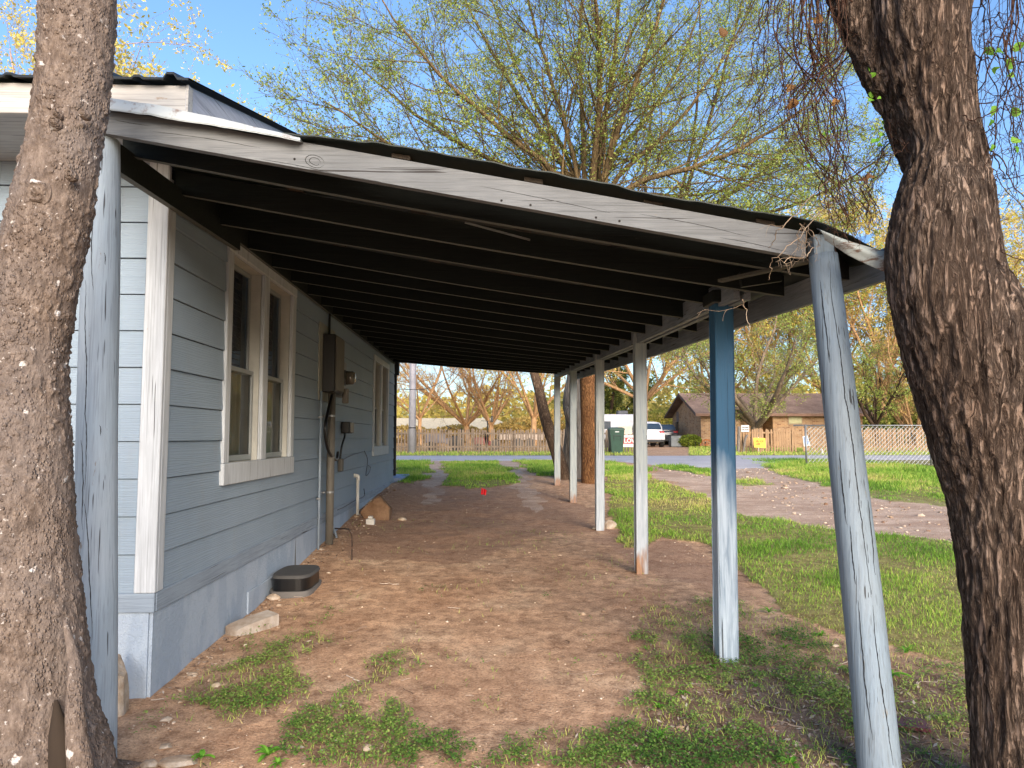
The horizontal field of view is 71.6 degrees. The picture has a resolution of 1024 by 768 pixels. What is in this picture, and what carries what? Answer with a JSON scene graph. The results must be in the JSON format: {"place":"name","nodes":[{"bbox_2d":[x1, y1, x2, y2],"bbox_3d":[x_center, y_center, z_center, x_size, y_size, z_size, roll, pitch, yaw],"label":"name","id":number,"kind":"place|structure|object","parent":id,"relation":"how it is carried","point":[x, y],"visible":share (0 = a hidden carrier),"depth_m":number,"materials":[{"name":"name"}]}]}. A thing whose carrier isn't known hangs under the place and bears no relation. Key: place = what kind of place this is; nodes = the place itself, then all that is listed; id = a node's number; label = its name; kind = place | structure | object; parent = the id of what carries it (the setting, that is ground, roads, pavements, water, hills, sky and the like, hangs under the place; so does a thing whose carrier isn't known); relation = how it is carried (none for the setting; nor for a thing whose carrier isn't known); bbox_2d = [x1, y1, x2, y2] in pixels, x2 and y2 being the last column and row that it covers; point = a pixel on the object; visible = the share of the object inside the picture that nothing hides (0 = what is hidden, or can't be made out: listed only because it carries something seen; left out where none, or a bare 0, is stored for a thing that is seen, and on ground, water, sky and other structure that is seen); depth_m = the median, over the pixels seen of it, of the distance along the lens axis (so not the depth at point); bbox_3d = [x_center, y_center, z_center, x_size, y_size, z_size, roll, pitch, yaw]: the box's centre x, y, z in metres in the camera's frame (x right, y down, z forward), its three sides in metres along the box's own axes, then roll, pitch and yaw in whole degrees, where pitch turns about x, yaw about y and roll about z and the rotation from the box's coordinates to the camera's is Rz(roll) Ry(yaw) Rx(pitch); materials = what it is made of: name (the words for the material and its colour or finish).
{"place":"outdoors","nodes":[
{"label":"outdoors","id":0,"kind":"place"},
{"bbox_2d":[0,0,1023,431],"label":"sky","id":1,"kind":"structure","parent":0,"point":[231,23],"materials":[{"name":"blue"}]},
{"bbox_2d":[117,438,969,767],"bbox_3d":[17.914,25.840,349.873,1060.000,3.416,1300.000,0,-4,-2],"label":"ground","id":2,"kind":"structure","parent":0,"point":[525,670],"depth_m":5.15,"materials":[{"name":"soil"}]},
{"bbox_2d":[0,0,141,767],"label":"warty tree","id":3,"kind":"object","parent":2,"relation":"on","point":[52,714],"visible":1,"depth_m":2.58,"materials":[{"name":"brown plant"}]},
{"bbox_2d":[118,654,128,716],"bbox_3d":[-2.131,1.683,3.823,0.112,0.420,0.201,1,-4,-12],"label":"rock","id":4,"kind":"object","parent":2,"relation":"on","point":[123,695],"visible":0.43,"depth_m":3.79,"materials":[{"name":"stone"}]},
{"bbox_2d":[140,759,157,767],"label":"rock","id":5,"kind":"object","parent":2,"relation":"on","point":[151,763],"visible":0.94,"depth_m":3.23,"materials":[{"name":"stone"}]},
{"bbox_2d":[159,743,171,749],"bbox_3d":[-1.660,1.742,3.407,0.062,0.028,0.050,0,-4,-2],"label":"rock","id":6,"kind":"object","parent":2,"relation":"on","point":[165,746],"visible":1,"depth_m":3.40,"materials":[{"name":"stone"}]},
{"bbox_2d":[0,0,343,134],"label":"yellow tree","id":7,"kind":"object","parent":2,"relation":"on","point":[118,68],"visible":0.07,"depth_m":20.55,"materials":[{"name":"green plant"}]},
{"bbox_2d":[158,755,197,767],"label":"rock","id":8,"kind":"object","parent":2,"relation":"on","point":[176,761],"visible":0.97,"depth_m":3.24,"materials":[{"name":"stone"}]},
{"bbox_2d":[191,749,214,760],"bbox_3d":[-1.430,1.722,3.291,0.108,0.028,0.099,1,-4,-9],"label":"weed plant","id":9,"kind":"object","parent":2,"relation":"on","point":[201,753],"visible":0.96,"depth_m":3.30,"materials":[{"name":"green plant"}]},
{"bbox_2d":[0,72,409,698],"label":"house","id":10,"kind":"structure","parent":2,"relation":"on","point":[218,436],"depth_m":4.73,"materials":[{"name":"paint"}]},
{"bbox_2d":[203,246,296,485],"bbox_3d":[-2.173,-0.114,5.975,0.217,1.800,1.825,0,-4,-2],"label":"window","id":11,"kind":"structure","parent":10,"relation":"in","point":[257,440],"depth_m":5.93,"materials":[{"name":"white paint"}]},
{"bbox_2d":[316,391,322,549],"bbox_3d":[-2.132,1.017,7.858,0.044,1.880,0.050,0,-4,-2],"label":"thin conduit","id":12,"kind":"object","parent":10,"relation":"attached to","point":[319,480],"visible":0.88,"depth_m":7.85,"materials":[{"name":"metal"}]},
{"bbox_2d":[321,392,335,544],"bbox_3d":[-2.103,1.023,8.149,0.138,1.850,0.140,0,-4,-2],"label":"fat conduit","id":13,"kind":"object","parent":10,"relation":"attached to","point":[329,491],"visible":0.81,"depth_m":8.12,"materials":[{"name":"metal"}]},
{"bbox_2d":[317,313,344,401],"bbox_3d":[-2.087,-0.359,8.306,0.173,1.130,0.790,0,-4,-2],"label":"breaker panel","id":14,"kind":"object","parent":10,"relation":"attached to","point":[331,347],"visible":0.82,"depth_m":8.06,"materials":[{"name":"grey metal"}]},
{"bbox_2d":[323,394,338,460],"bbox_3d":[-2.076,0.512,8.226,0.053,0.781,0.918,0,-4,-5],"label":"black cable","id":15,"kind":"object","parent":14,"relation":"hanging from","point":[325,429],"visible":0.95,"depth_m":7.89,"materials":[{"name":"plastic"}]},
{"bbox_2d":[335,336,344,391],"bbox_3d":[-2.008,-0.225,8.289,0.014,0.620,0.430,0,-4,-2],"label":"door","id":16,"kind":"structure","parent":14,"relation":"in","point":[340,344],"depth_m":8.23,"materials":[{"name":"grey paint"}]},
{"bbox_2d":[338,459,343,471],"bbox_3d":[-2.171,1.026,8.997,0.055,0.160,0.120,0,-4,-2],"label":"outlet box","id":17,"kind":"object","parent":10,"relation":"attached to","point":[340,465],"visible":0.94,"depth_m":8.94,"materials":[{"name":"grey paint"}]},
{"bbox_2d":[336,362,355,402],"bbox_3d":[-2.067,-0.016,8.819,0.235,0.520,0.280,0,-4,-2],"label":"electric meter","id":18,"kind":"object","parent":10,"relation":"attached to","point":[349,377],"visible":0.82,"depth_m":8.75,"materials":[{"name":"metal"}]},
{"bbox_2d":[339,422,353,458],"bbox_3d":[-2.134,0.777,9.150,0.133,0.581,0.343,0,-4,-2],"label":"phone box","id":19,"kind":"object","parent":10,"relation":"attached to","point":[347,427],"visible":1,"depth_m":9.12,"materials":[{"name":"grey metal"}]},
{"bbox_2d":[354,474,359,514],"bbox_3d":[-2.206,1.610,10.029,0.111,0.686,0.056,0,-4,-2],"label":"drain pipe","id":20,"kind":"object","parent":10,"relation":"attached to","point":[357,476],"visible":0.91,"depth_m":10.02,"materials":[{"name":"white plastic"}]},
{"bbox_2d":[364,354,389,455],"bbox_3d":[-2.401,0.408,12.551,0.217,1.680,1.765,0,-4,-2],"label":"window","id":21,"kind":"structure","parent":10,"relation":"in","point":[380,427],"depth_m":12.52,"materials":[{"name":"white paint"}]},
{"bbox_2d":[225,610,278,636],"bbox_3d":[-1.896,1.810,5.198,0.140,0.225,0.378,-3,-5,38],"label":"splash block","id":22,"kind":"object","parent":2,"relation":"on","point":[247,624],"depth_m":5.18,"materials":[{"name":"concrete"}]},
{"bbox_2d":[255,745,280,762],"bbox_3d":[-1.144,1.720,3.308,0.132,0.037,0.145,0,-4,-2],"label":"weed plant","id":23,"kind":"object","parent":2,"relation":"on","point":[266,750],"visible":0.99,"depth_m":3.33,"materials":[{"name":"green plant"}]},
{"bbox_2d":[266,594,279,599],"bbox_3d":[-2.019,1.806,6.006,0.117,0.066,0.072,2,-5,-30],"label":"rock","id":24,"kind":"object","parent":2,"relation":"on","point":[273,597],"visible":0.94,"depth_m":5.99,"materials":[{"name":"stone"}]},
{"bbox_2d":[268,757,287,767],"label":"weed plant","id":25,"kind":"object","parent":2,"relation":"on","point":[277,760],"visible":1,"depth_m":3.24,"materials":[{"name":"green plant"}]},
{"bbox_2d":[177,486,395,691],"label":"wall gravel","id":26,"kind":"structure","parent":2,"relation":"on","point":[191,676],"depth_m":5.80,"materials":[{"name":"gravel"}]},
{"bbox_2d":[270,565,321,598],"bbox_3d":[-1.912,1.762,6.306,0.370,0.215,0.580,0,-4,-2],"label":"vent box","id":27,"kind":"object","parent":2,"relation":"on","point":[298,581],"visible":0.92,"depth_m":6.07,"materials":[{"name":"black plastic"}]},
{"bbox_2d":[335,528,352,559],"bbox_3d":[-1.838,1.729,7.846,0.097,0.367,1.081,2,-5,-21],"label":"bent rod","id":28,"kind":"object","parent":2,"relation":"on","point":[348,529],"visible":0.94,"depth_m":7.38,"materials":[{"name":"metal"}]},
{"bbox_2d":[362,744,372,750],"bbox_3d":[-0.692,1.747,3.407,0.050,0.032,0.048,2,-5,-22],"label":"rock","id":29,"kind":"object","parent":2,"relation":"on","point":[366,747],"visible":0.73,"depth_m":3.39,"materials":[{"name":"stone"}]},
{"bbox_2d":[366,516,374,524],"bbox_3d":[-1.873,1.806,9.401,0.110,0.115,0.100,0,-4,-2],"label":"pipe cap","id":30,"kind":"object","parent":2,"relation":"on","point":[370,520],"visible":0.98,"depth_m":9.35,"materials":[{"name":"white plastic"}]},
{"bbox_2d":[360,496,391,519],"bbox_3d":[-1.887,1.735,9.836,0.416,0.379,0.348,0,-4,-2],"label":"stone block","id":31,"kind":"object","parent":2,"relation":"on","point":[379,508],"depth_m":9.70,"materials":[{"name":"stone"}]},
{"bbox_2d":[408,363,415,452],"bbox_3d":[-4.608,-1.190,33.036,0.340,9.200,0.340,0,-4,-2],"label":"utility pole","id":32,"kind":"object","parent":2,"relation":"on","point":[412,418],"visible":0.61,"depth_m":32.74,"materials":[{"name":"grey wood"}]},
{"bbox_2d":[396,424,429,442],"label":"dry brush","id":33,"kind":"object","parent":2,"relation":"on","point":[403,427],"visible":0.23,"depth_m":64.43,"materials":[{"name":"beige plant"}]},
{"bbox_2d":[397,363,465,443],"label":"bare tree","id":34,"kind":"object","parent":2,"relation":"on","point":[419,416],"visible":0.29,"depth_m":55.68,"materials":[{"name":"orange plant"}]},
{"bbox_2d":[426,425,461,450],"bbox_3d":[-3.564,2.868,37.797,1.980,1.337,1.001,0,-4,-2],"label":"garden tractor","id":35,"kind":"object","parent":2,"relation":"on","point":[444,439],"visible":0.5,"depth_m":37.43,"materials":[{"name":"paint"}]},
{"bbox_2d":[397,418,502,437],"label":"long building","id":36,"kind":"structure","parent":2,"relation":"on","point":[432,423],"depth_m":79.26,"materials":[{"name":"metal"}]},
{"bbox_2d":[163,520,738,767],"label":"dirt sprouts","id":37,"kind":"object","parent":2,"relation":"on","point":[447,654],"visible":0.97,"depth_m":4.64,"materials":[{"name":"green plant"}]},
{"bbox_2d":[432,424,478,442],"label":"dry brush","id":38,"kind":"object","parent":2,"relation":"on","point":[455,427],"visible":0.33,"depth_m":64.42,"materials":[{"name":"beige plant"}]},
{"bbox_2d":[397,363,528,442],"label":"bare tree","id":39,"kind":"object","parent":2,"relation":"on","point":[467,421],"visible":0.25,"depth_m":60.76,"materials":[{"name":"orange plant"}]},
{"bbox_2d":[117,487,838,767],"bbox_3d":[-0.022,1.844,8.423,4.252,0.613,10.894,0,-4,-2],"label":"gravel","id":40,"kind":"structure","parent":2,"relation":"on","point":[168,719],"depth_m":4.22,"materials":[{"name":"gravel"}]},
{"bbox_2d":[475,432,498,449],"bbox_3d":[-1.357,3.143,39.356,1.440,0.998,0.728,0,-4,-2],"label":"garden tractor","id":41,"kind":"object","parent":2,"relation":"on","point":[489,442],"visible":0.41,"depth_m":39.09,"materials":[{"name":"paint"}]},
{"bbox_2d":[75,98,901,767],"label":"carport","id":42,"kind":"object","parent":2,"relation":"on","point":[393,254],"visible":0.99,"depth_m":3.77,"materials":[{"name":"grey paint"}]},
{"bbox_2d":[697,181,891,374],"bbox_3d":[1.318,-0.497,3.192,0.869,0.929,0.472,1,-4,-19],"label":"dry vine","id":43,"kind":"object","parent":42,"relation":"attached to","point":[803,227],"visible":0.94,"depth_m":3.21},
{"bbox_2d":[817,229,883,271],"bbox_3d":[1.535,-0.584,3.148,0.341,0.263,0.042,-2,-5,25],"label":"warped metal panel","id":44,"kind":"object","parent":42,"relation":"attached to","point":[872,257],"visible":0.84,"depth_m":3.14,"materials":[{"name":"metal"}]},
{"bbox_2d":[857,234,872,243],"bbox_3d":[1.988,-0.820,4.102,0.146,0.068,0.120,0,-4,-2],"label":"blue roof scrap","id":45,"kind":"object","parent":42,"relation":"on","point":[867,237],"visible":0.21,"depth_m":4.04,"materials":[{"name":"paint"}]},
{"bbox_2d":[444,367,533,440],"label":"bare tree","id":46,"kind":"object","parent":2,"relation":"on","point":[495,414],"visible":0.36,"depth_m":57.28,"materials":[{"name":"orange plant"}]},
{"bbox_2d":[478,422,529,442],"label":"dry brush","id":47,"kind":"object","parent":2,"relation":"on","point":[503,425],"visible":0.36,"depth_m":64.73,"materials":[{"name":"beige plant"}]},
{"bbox_2d":[396,428,632,452],"bbox_3d":[-3.031,2.741,33.885,18.082,1.264,0.182,0,-4,-2],"label":"picket fence","id":48,"kind":"object","parent":2,"relation":"on","point":[512,446],"visible":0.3,"depth_m":33.85,"materials":[{"name":"wood"}]},
{"bbox_2d":[618,426,631,433],"bbox_3d":[5.430,2.226,34.076,0.650,0.380,0.020,0,-4,-2],"label":"fence board sign","id":49,"kind":"object","parent":48,"relation":"attached to","point":[628,429],"visible":0.76,"depth_m":34.07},
{"bbox_2d":[467,369,566,444],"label":"budding tree","id":50,"kind":"object","parent":2,"relation":"on","point":[534,414],"visible":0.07,"depth_m":51.77,"materials":[{"name":"brown plant"}]},
{"bbox_2d":[496,434,542,445],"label":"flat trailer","id":51,"kind":"object","parent":2,"relation":"on","point":[524,438],"visible":0.41,"depth_m":43.20,"materials":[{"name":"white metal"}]},
{"bbox_2d":[494,415,564,441],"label":"dry brush","id":52,"kind":"object","parent":2,"relation":"on","point":[514,420],"visible":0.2,"depth_m":66.51,"materials":[{"name":"yellow plant"}]},
{"bbox_2d":[523,408,565,440],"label":"dry brush","id":53,"kind":"object","parent":2,"relation":"on","point":[552,415],"visible":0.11,"depth_m":65.02,"materials":[{"name":"yellow plant"}]},
{"bbox_2d":[129,582,969,767],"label":"ground cover","id":54,"kind":"object","parent":2,"relation":"on","point":[604,750],"visible":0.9,"depth_m":3.67,"materials":[{"name":"green plant"}]},
{"bbox_2d":[530,373,568,479],"bbox_3d":[0.691,-1.262,16.780,2.276,7.130,1.980,-2,-5,28],"label":"leaning tree","id":55,"kind":"object","parent":2,"relation":"on","point":[545,417],"visible":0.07,"depth_m":15.70,"materials":[{"name":"brown plant"}]},
{"bbox_2d":[151,549,968,767],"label":"fallen twigs","id":56,"kind":"object","parent":2,"relation":"on","point":[669,678],"visible":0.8,"depth_m":4.08,"materials":[{"name":"wood"}]},
{"bbox_2d":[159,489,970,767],"bbox_3d":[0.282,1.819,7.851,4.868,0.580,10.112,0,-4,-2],"label":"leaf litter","id":57,"kind":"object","parent":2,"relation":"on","point":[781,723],"visible":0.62,"depth_m":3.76,"materials":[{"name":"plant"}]},
{"bbox_2d":[233,0,901,483],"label":"spring tree","id":58,"kind":"object","parent":2,"relation":"on","point":[595,162],"visible":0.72,"depth_m":14.25,"materials":[{"name":"green plant"}]},
{"bbox_2d":[563,375,580,477],"bbox_3d":[1.354,-0.101,15.988,0.590,4.618,0.563,0,-4,-2],"label":"dead tree","id":59,"kind":"object","parent":2,"relation":"on","point":[566,415],"visible":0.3,"depth_m":15.77,"materials":[{"name":"wood"}]},
{"bbox_2d":[560,366,658,441],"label":"oak tree","id":60,"kind":"object","parent":2,"relation":"on","point":[615,400],"visible":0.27,"depth_m":65.46,"materials":[{"name":"green plant"}]},
{"bbox_2d":[605,520,616,528],"bbox_3d":[1.285,1.861,9.378,0.204,0.131,0.140,0,-4,-2],"label":"rock","id":61,"kind":"object","parent":2,"relation":"on","point":[610,524],"visible":0.8,"depth_m":9.34,"materials":[{"name":"stone"}]},
{"bbox_2d":[607,427,624,452],"bbox_3d":[4.787,2.599,32.702,0.700,1.200,0.820,0,-4,-2],"label":"wheeled bin","id":62,"kind":"object","parent":2,"relation":"on","point":[616,437],"visible":0.93,"depth_m":32.37,"materials":[{"name":"green plastic"}]},
{"bbox_2d":[604,411,632,438],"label":"caravan","id":63,"kind":"object","parent":2,"relation":"on","point":[621,418],"visible":0.22,"depth_m":55.26,"materials":[{"name":"white plastic"}]},
{"bbox_2d":[623,435,632,446],"bbox_3d":[5.582,2.824,32.997,0.900,0.889,0.058,0,-4,-2],"label":"yard sign","id":64,"kind":"object","parent":2,"relation":"on","point":[628,441],"visible":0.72,"depth_m":32.98,"materials":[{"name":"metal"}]},
{"bbox_2d":[629,422,664,446],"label":"parked car","id":65,"kind":"object","parent":2,"relation":"on","point":[655,433],"visible":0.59,"depth_m":45.76,"materials":[{"name":"white paint"}]},
{"bbox_2d":[393,363,912,428],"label":"distant woods","id":66,"kind":"object","parent":2,"relation":"on","point":[655,403],"visible":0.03,"depth_m":101.13,"materials":[{"name":"brown plant"}]},
{"bbox_2d":[648,408,672,423],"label":"brush","id":67,"kind":"object","parent":2,"relation":"on","point":[657,415],"visible":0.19,"depth_m":78.39,"materials":[{"name":"green plant"}]},
{"bbox_2d":[649,726,674,739],"bbox_3d":[0.739,1.728,3.517,0.155,0.040,0.124,4,-6,-43],"label":"weed plant","id":68,"kind":"object","parent":2,"relation":"on","point":[662,731],"visible":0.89,"depth_m":3.51,"materials":[{"name":"green plant"}]},
{"bbox_2d":[647,424,677,444],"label":"parked car","id":69,"kind":"object","parent":2,"relation":"on","point":[668,429],"visible":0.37,"depth_m":51.94,"materials":[{"name":"grey paint"}]},
{"bbox_2d":[668,434,681,446],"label":"air conditioner","id":70,"kind":"object","parent":2,"relation":"on","point":[673,440],"visible":0.98,"depth_m":46.43,"materials":[{"name":"white metal"}]},
{"bbox_2d":[678,434,701,446],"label":"round shrub","id":71,"kind":"object","parent":2,"relation":"on","point":[685,440],"visible":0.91,"depth_m":46.08,"materials":[{"name":"green plant"}]},
{"bbox_2d":[604,208,796,421],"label":"budding tree","id":72,"kind":"object","parent":2,"relation":"on","point":[654,390],"visible":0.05,"depth_m":59.17,"materials":[{"name":"yellow plant"}]},
{"bbox_2d":[737,426,740,452],"bbox_3d":[10.816,2.701,33.886,0.230,1.359,0.150,0,-4,-2],"label":"gate post","id":73,"kind":"object","parent":2,"relation":"on","point":[738,437],"visible":0.84,"depth_m":33.84,"materials":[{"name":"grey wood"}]},
{"bbox_2d":[648,211,853,402],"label":"golden tree","id":74,"kind":"object","parent":2,"relation":"on","point":[707,364],"visible":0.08,"depth_m":67.18,"materials":[{"name":"yellow plant"}]},
{"bbox_2d":[655,308,854,447],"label":"oak tree","id":75,"kind":"object","parent":2,"relation":"on","point":[759,417],"visible":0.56,"depth_m":41.10,"materials":[{"name":"green plant"}]},
{"bbox_2d":[753,437,765,450],"bbox_3d":[11.682,2.910,33.506,0.580,0.785,0.052,0,-4,-2],"label":"yard sign","id":76,"kind":"object","parent":2,"relation":"on","point":[759,442],"visible":1,"depth_m":33.50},
{"bbox_2d":[664,393,872,445],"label":"brick house","id":77,"kind":"structure","parent":2,"relation":"on","point":[690,416],"depth_m":49.15,"materials":[{"name":"brick"}]},
{"bbox_2d":[788,416,802,424],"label":"window","id":78,"kind":"structure","parent":77,"relation":"in","point":[792,420],"depth_m":48.59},
{"bbox_2d":[671,192,874,392],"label":"golden tree","id":79,"kind":"object","parent":2,"relation":"on","point":[746,332],"visible":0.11,"depth_m":63.50,"materials":[{"name":"yellow plant"}]},
{"bbox_2d":[777,756,799,767],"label":"weed plant","id":80,"kind":"object","parent":2,"relation":"on","point":[792,758],"visible":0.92,"depth_m":3.26,"materials":[{"name":"green plant"}]},
{"bbox_2d":[668,467,951,539],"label":"drive gravel","id":81,"kind":"structure","parent":2,"relation":"on","point":[919,514],"depth_m":11.80,"materials":[{"name":"gravel"}]},
{"bbox_2d":[740,427,928,451],"bbox_3d":[15.841,2.767,34.536,9.690,1.307,0.182,0,-4,-2],"label":"picket fence","id":82,"kind":"object","parent":2,"relation":"on","point":[792,433],"visible":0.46,"depth_m":34.42,"materials":[{"name":"wood"}]},
{"bbox_2d":[741,425,748,431],"bbox_3d":[11.260,2.150,34.289,0.380,0.320,0.028,0,-4,-2],"label":"notice sign","id":83,"kind":"object","parent":82,"relation":"attached to","point":[744,428],"visible":1,"depth_m":34.28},
{"bbox_2d":[704,164,1014,392],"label":"golden tree","id":84,"kind":"object","parent":2,"relation":"on","point":[853,313],"visible":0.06,"depth_m":60.40,"materials":[{"name":"yellow plant"}]},
{"bbox_2d":[810,337,912,447],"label":"budding tree","id":85,"kind":"object","parent":2,"relation":"on","point":[873,420],"visible":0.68,"depth_m":43.20,"materials":[{"name":"green plant"}]},
{"bbox_2d":[793,424,932,464],"bbox_3d":[13.090,1.837,20.789,9.799,1.300,0.064,0,-4,-2],"label":"chain link fence","id":86,"kind":"object","parent":2,"relation":"on","point":[806,444],"visible":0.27,"depth_m":20.73,"materials":[{"name":"metal"}]},
{"bbox_2d":[863,401,894,442],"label":"brush","id":87,"kind":"object","parent":2,"relation":"on","point":[883,420],"visible":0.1,"depth_m":58.13,"materials":[{"name":"green plant"}]},
{"bbox_2d":[846,306,921,445],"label":"multi stem tree","id":88,"kind":"object","parent":2,"relation":"on","point":[905,413],"visible":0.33,"depth_m":45.07,"materials":[{"name":"green plant"}]},
{"bbox_2d":[863,401,924,443],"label":"brush","id":89,"kind":"object","parent":2,"relation":"on","point":[915,413],"visible":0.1,"depth_m":58.89,"materials":[{"name":"green plant"}]},
{"bbox_2d":[767,178,1023,443],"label":"golden tree","id":90,"kind":"object","parent":2,"relation":"on","point":[870,328],"visible":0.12,"depth_m":56.18,"materials":[{"name":"yellow plant"}]},
{"bbox_2d":[891,669,911,677],"bbox_3d":[2.315,1.753,4.305,0.195,0.050,0.178,0,-4,-1],"label":"weed plant","id":91,"kind":"object","parent":2,"relation":"on","point":[897,673],"visible":0.35,"depth_m":4.29,"materials":[{"name":"green plant"}]},
{"bbox_2d":[894,645,917,652],"bbox_3d":[2.605,1.757,4.699,0.172,0.045,0.138,3,-5,-34],"label":"weed plant","id":92,"kind":"object","parent":2,"relation":"on","point":[906,650],"visible":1,"depth_m":4.69,"materials":[{"name":"green plant"}]},
{"bbox_2d":[801,208,1023,385],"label":"golden tree","id":93,"kind":"object","parent":2,"relation":"on","point":[1012,269],"visible":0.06,"depth_m":58.80,"materials":[{"name":"yellow plant"}]},
{"bbox_2d":[897,716,930,732],"bbox_3d":[2.014,1.735,3.631,0.200,0.018,0.140,-1,-4,18],"label":"maroon tile","id":94,"kind":"object","parent":2,"relation":"on","point":[923,726],"visible":0.52,"depth_m":3.61,"materials":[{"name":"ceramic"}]},
{"bbox_2d":[825,0,1023,767],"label":"furrowed tree","id":95,"kind":"object","parent":2,"relation":"on","point":[955,293],"visible":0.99,"depth_m":2.82,"materials":[{"name":"brown plant"}]},
{"bbox_2d":[707,0,910,250],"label":"hanging vine","id":96,"kind":"object","parent":95,"relation":"hanging from","point":[793,102],"visible":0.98,"depth_m":3.04,"materials":[{"name":"brown plant"}]},
{"bbox_2d":[946,0,1023,279],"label":"hanging vine","id":97,"kind":"object","parent":95,"relation":"hanging from","point":[1009,63],"visible":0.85,"depth_m":2.92,"materials":[{"name":"brown plant"}]},
{"bbox_2d":[854,183,1023,317],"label":"golden tree","id":98,"kind":"object","parent":2,"relation":"on","point":[1013,254],"visible":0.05,"depth_m":57.74,"materials":[{"name":"yellow plant"}]},
{"bbox_2d":[396,455,929,468],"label":"road","id":99,"kind":"structure","parent":0,"point":[742,462],"depth_m":24.98,"materials":[{"name":"asphalt"}]},
{"bbox_2d":[396,445,929,455],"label":"verge grass","id":100,"kind":"structure","parent":0,"point":[691,449],"depth_m":32.07,"materials":[{"name":"plant"}]},
{"bbox_2d":[396,456,962,660],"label":"grass","id":101,"kind":"structure","parent":0,"point":[882,473],"depth_m":10.48,"materials":[{"name":"plant"}]},
{"bbox_2d":[566,0,899,343],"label":"spring tree","id":102,"kind":"object","parent":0,"point":[760,148],"visible":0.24,"depth_m":19.38,"materials":[{"name":"green plant"}]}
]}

